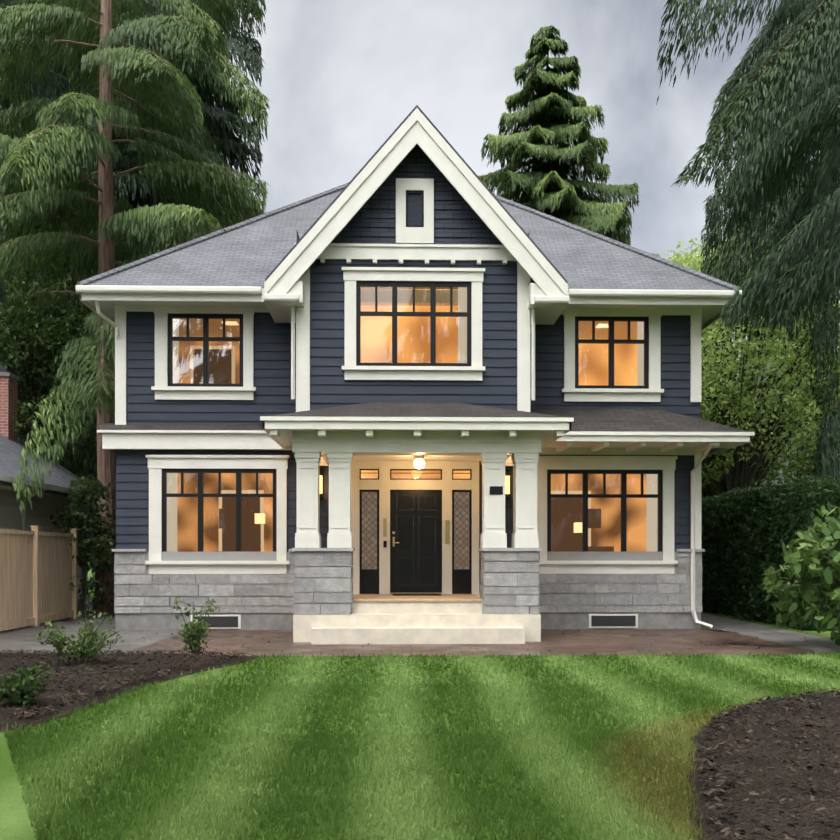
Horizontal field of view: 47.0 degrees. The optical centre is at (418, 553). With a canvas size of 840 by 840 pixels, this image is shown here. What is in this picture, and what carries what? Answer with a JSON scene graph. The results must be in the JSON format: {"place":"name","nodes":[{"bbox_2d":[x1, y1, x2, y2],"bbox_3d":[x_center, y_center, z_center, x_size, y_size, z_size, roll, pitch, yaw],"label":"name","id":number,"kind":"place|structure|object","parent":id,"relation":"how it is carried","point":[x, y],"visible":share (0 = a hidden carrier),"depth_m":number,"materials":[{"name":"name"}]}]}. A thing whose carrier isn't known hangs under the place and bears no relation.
{"place":"outdoors","nodes":[
{"label":"outdoors","id":0,"kind":"place"},
{"bbox_2d":[116,144,699,593],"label":"house walls","id":1,"kind":"structure","parent":0,"point":[456,218],"depth_m":18.78,"materials":[{"name":"blue wood"}]},
{"bbox_2d":[95,301,714,628],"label":"downspouts","id":2,"kind":"object","parent":1,"relation":"attached to","point":[704,455],"visible":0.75,"depth_m":18.30,"materials":[{"name":"white metal"}]},
{"bbox_2d":[162,191,662,551],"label":"window frames","id":3,"kind":"structure","parent":1,"relation":"in","point":[433,314],"depth_m":18.82,"materials":[{"name":"black wood"}]},
{"bbox_2d":[166,194,657,551],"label":"window panes","id":4,"kind":"structure","parent":3,"relation":"in","point":[200,361],"depth_m":18.87,"materials":[{"name":"glass"}]},
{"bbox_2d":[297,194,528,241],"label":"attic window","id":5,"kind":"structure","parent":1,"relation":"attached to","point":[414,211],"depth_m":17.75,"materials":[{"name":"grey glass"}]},
{"bbox_2d":[77,183,749,431],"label":"house roof","id":6,"kind":"structure","parent":1,"relation":"on","point":[252,252],"depth_m":19.00,"materials":[{"name":"grey"}]},
{"bbox_2d":[351,461,502,595],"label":"front door entry","id":7,"kind":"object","parent":1,"relation":"in","point":[419,536],"depth_m":18.89,"materials":[{"name":"wood"}]},
{"bbox_2d":[112,549,704,629],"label":"stone foundation wall","id":8,"kind":"structure","parent":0,"point":[144,599],"depth_m":18.82,"materials":[{"name":"grey stone"}]},
{"bbox_2d":[167,287,656,551],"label":"window interiors","id":9,"kind":"object","parent":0,"point":[596,533],"depth_m":21.47,"materials":[{"name":"orange glass"}]},
{"bbox_2d":[292,452,541,643],"bbox_3d":[-0.048,-0.114,17.402,4.218,3.206,3.100,0,0,-2],"label":"house porch","id":10,"kind":"object","parent":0,"point":[331,607],"visible":1,"depth_m":16.33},
{"bbox_2d":[320,456,510,498],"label":"porch lights","id":11,"kind":"object","parent":10,"relation":"attached to","point":[419,462],"visible":0.81,"depth_m":18.74},
{"bbox_2d":[0,564,839,839],"bbox_3d":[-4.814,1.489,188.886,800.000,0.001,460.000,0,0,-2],"label":"lawn","id":12,"kind":"structure","parent":0,"point":[15,823],"depth_m":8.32,"materials":[{"name":"green plant"}]},
{"bbox_2d":[0,365,97,609],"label":"neighbour house","id":13,"kind":"structure","parent":12,"relation":"on","point":[51,500],"depth_m":22.87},
{"bbox_2d":[0,21,97,588],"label":"tree","id":14,"kind":"object","parent":12,"relation":"on","point":[93,574],"visible":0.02,"depth_m":41.96,"materials":[{"name":"green plant"}]},
{"bbox_2d":[0,653,259,731],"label":"mulch bed","id":15,"kind":"object","parent":12,"relation":"on","point":[5,714],"visible":0.69,"depth_m":11.26,"materials":[{"name":"soil"}]},
{"bbox_2d":[0,662,52,707],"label":"shrub","id":16,"kind":"object","parent":15,"relation":"on","point":[20,687],"visible":0.94,"depth_m":8.94,"materials":[{"name":"green plant"}]},
{"bbox_2d":[35,608,122,664],"bbox_3d":[-4.354,1.093,12.287,0.864,0.807,0.953,0,0,42],"label":"shrub","id":17,"kind":"object","parent":15,"relation":"on","point":[90,647],"visible":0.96,"depth_m":12.27,"materials":[{"name":"green plant"}]},
{"bbox_2d":[172,597,217,653],"bbox_3d":[-3.171,1.052,13.701,0.609,0.881,0.483,0,0,23],"label":"shrub","id":18,"kind":"object","parent":15,"relation":"on","point":[196,632],"visible":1,"depth_m":13.64,"materials":[{"name":"green plant"}]},
{"bbox_2d":[0,649,839,839],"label":"mulch bed chips","id":19,"kind":"object","parent":15,"relation":"on","point":[710,792],"visible":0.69,"depth_m":7.99,"materials":[{"name":"brown wood"}]},
{"bbox_2d":[13,0,249,405],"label":"cedar tree","id":20,"kind":"object","parent":12,"relation":"on","point":[118,145],"depth_m":41.13,"materials":[{"name":"green plant"}]},
{"bbox_2d":[0,0,265,475],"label":"cedar tree","id":21,"kind":"object","parent":12,"relation":"on","point":[226,140],"visible":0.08,"depth_m":33.14,"materials":[{"name":"green plant"}]},
{"bbox_2d":[76,105,753,573],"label":"house trim","id":22,"kind":"structure","parent":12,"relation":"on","point":[548,295],"depth_m":17.97,"materials":[{"name":"white wood"}]},
{"bbox_2d":[132,629,827,655],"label":"path pavers","id":23,"kind":"object","parent":12,"relation":"on","point":[585,642],"visible":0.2,"depth_m":15.62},
{"bbox_2d":[8,629,805,654],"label":"fallen leaves","id":24,"kind":"object","parent":23,"relation":"on","point":[470,647],"visible":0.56,"depth_m":15.77,"materials":[{"name":"brown plant"}]},
{"bbox_2d":[478,25,658,255],"bbox_3d":[4.256,-8.406,33.778,11.903,19.815,11.254,0,0,27],"label":"fir tree","id":25,"kind":"object","parent":12,"relation":"on","point":[545,116],"visible":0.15,"depth_m":32.72,"materials":[{"name":"green plant"}]},
{"bbox_2d":[613,229,630,245],"bbox_3d":[7.245,-5.405,36.292,7.291,13.814,7.634,0,0,-2],"label":"fir tree","id":26,"kind":"object","parent":12,"relation":"on","point":[626,242],"depth_m":35.87,"materials":[{"name":"green plant"}]},
{"bbox_2d":[656,0,839,350],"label":"hemlock tree","id":27,"kind":"object","parent":12,"relation":"on","point":[783,63],"visible":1,"depth_m":16.27,"materials":[{"name":"green plant"}]},
{"bbox_2d":[659,229,839,496],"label":"broadleaf tree","id":28,"kind":"object","parent":12,"relation":"on","point":[727,393],"visible":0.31,"depth_m":26.21,"materials":[{"name":"green plant"}]},
{"bbox_2d":[701,104,807,367],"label":"tree","id":29,"kind":"object","parent":12,"relation":"on","point":[743,276],"depth_m":48.69,"materials":[{"name":"green plant"}]},
{"bbox_2d":[701,398,814,497],"bbox_3d":[9.539,-1.887,32.183,7.310,6.756,6.930,0,0,-2],"label":"broadleaf tree","id":30,"kind":"object","parent":12,"relation":"on","point":[760,486],"visible":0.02,"depth_m":30.75,"materials":[{"name":"green plant"}]},
{"bbox_2d":[686,692,839,839],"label":"mulch bed","id":31,"kind":"object","parent":12,"relation":"on","point":[809,816],"visible":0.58,"depth_m":6.24,"materials":[{"name":"soil"}]},
{"bbox_2d":[699,1,839,480],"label":"hemlock tree","id":32,"kind":"object","parent":12,"relation":"on","point":[829,438],"visible":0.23,"depth_m":22.64,"materials":[{"name":"green plant"}]},
{"bbox_2d":[701,474,839,630],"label":"hedge","id":33,"kind":"object","parent":12,"relation":"on","point":[747,532],"visible":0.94,"depth_m":21.28,"materials":[{"name":"green plant"}]},
{"bbox_2d":[707,362,839,488],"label":"foliage","id":34,"kind":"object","parent":12,"relation":"on","point":[787,453],"depth_m":33.31,"materials":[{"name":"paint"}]},
{"bbox_2d":[720,5,839,476],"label":"hemlock tree","id":35,"kind":"object","parent":12,"relation":"on","point":[815,470],"depth_m":28.06,"materials":[{"name":"green plant"}]},
{"bbox_2d":[761,505,839,645],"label":"shrub","id":36,"kind":"object","parent":12,"relation":"on","point":[816,570],"visible":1,"depth_m":14.84,"materials":[{"name":"green plant"}]},
{"bbox_2d":[763,342,839,478],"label":"broadleaf tree","id":37,"kind":"object","parent":12,"relation":"on","point":[811,458],"visible":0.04,"depth_m":31.95,"materials":[{"name":"green plant"}]},
{"bbox_2d":[0,600,839,652],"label":"pathway","id":38,"kind":"structure","parent":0,"point":[12,639],"depth_m":17.73,"materials":[{"name":"grey concrete"}]},
{"bbox_2d":[0,526,77,630],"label":"fence","id":39,"kind":"object","parent":38,"relation":"on","point":[38,568],"visible":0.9,"depth_m":19.62,"materials":[{"name":"brown wood"}]},
{"bbox_2d":[49,474,115,617],"bbox_3d":[-7.721,-0.176,22.510,1.620,3.333,1.666,0,0,-2],"label":"shrub","id":40,"kind":"object","parent":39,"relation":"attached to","point":[85,555],"visible":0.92,"depth_m":22.31,"materials":[{"name":"green plant"}]},
{"bbox_2d":[0,261,96,508],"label":"broadleaf tree","id":41,"kind":"object","parent":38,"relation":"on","point":[54,333],"visible":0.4,"depth_m":26.64,"materials":[{"name":"green plant"}]},
{"bbox_2d":[0,0,115,479],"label":"fir tree","id":42,"kind":"object","parent":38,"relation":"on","point":[52,85],"visible":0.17,"depth_m":27.13,"materials":[{"name":"green plant"}]},
{"bbox_2d":[34,367,97,513],"bbox_3d":[-7.970,-2.311,28.140,5.964,7.612,5.807,0,0,-35],"label":"broadleaf tree","id":43,"kind":"object","parent":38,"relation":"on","point":[80,458],"depth_m":27.12,"materials":[{"name":"green plant"}]},
{"bbox_2d":[0,0,269,614],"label":"cedar tree","id":44,"kind":"object","parent":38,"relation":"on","point":[204,179],"visible":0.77,"depth_m":23.16,"materials":[{"name":"green plant"}]},
{"bbox_2d":[17,0,839,532],"label":"sky","id":45,"kind":"structure","parent":0,"point":[339,77],"materials":[{"name":"grey"}]}
]}

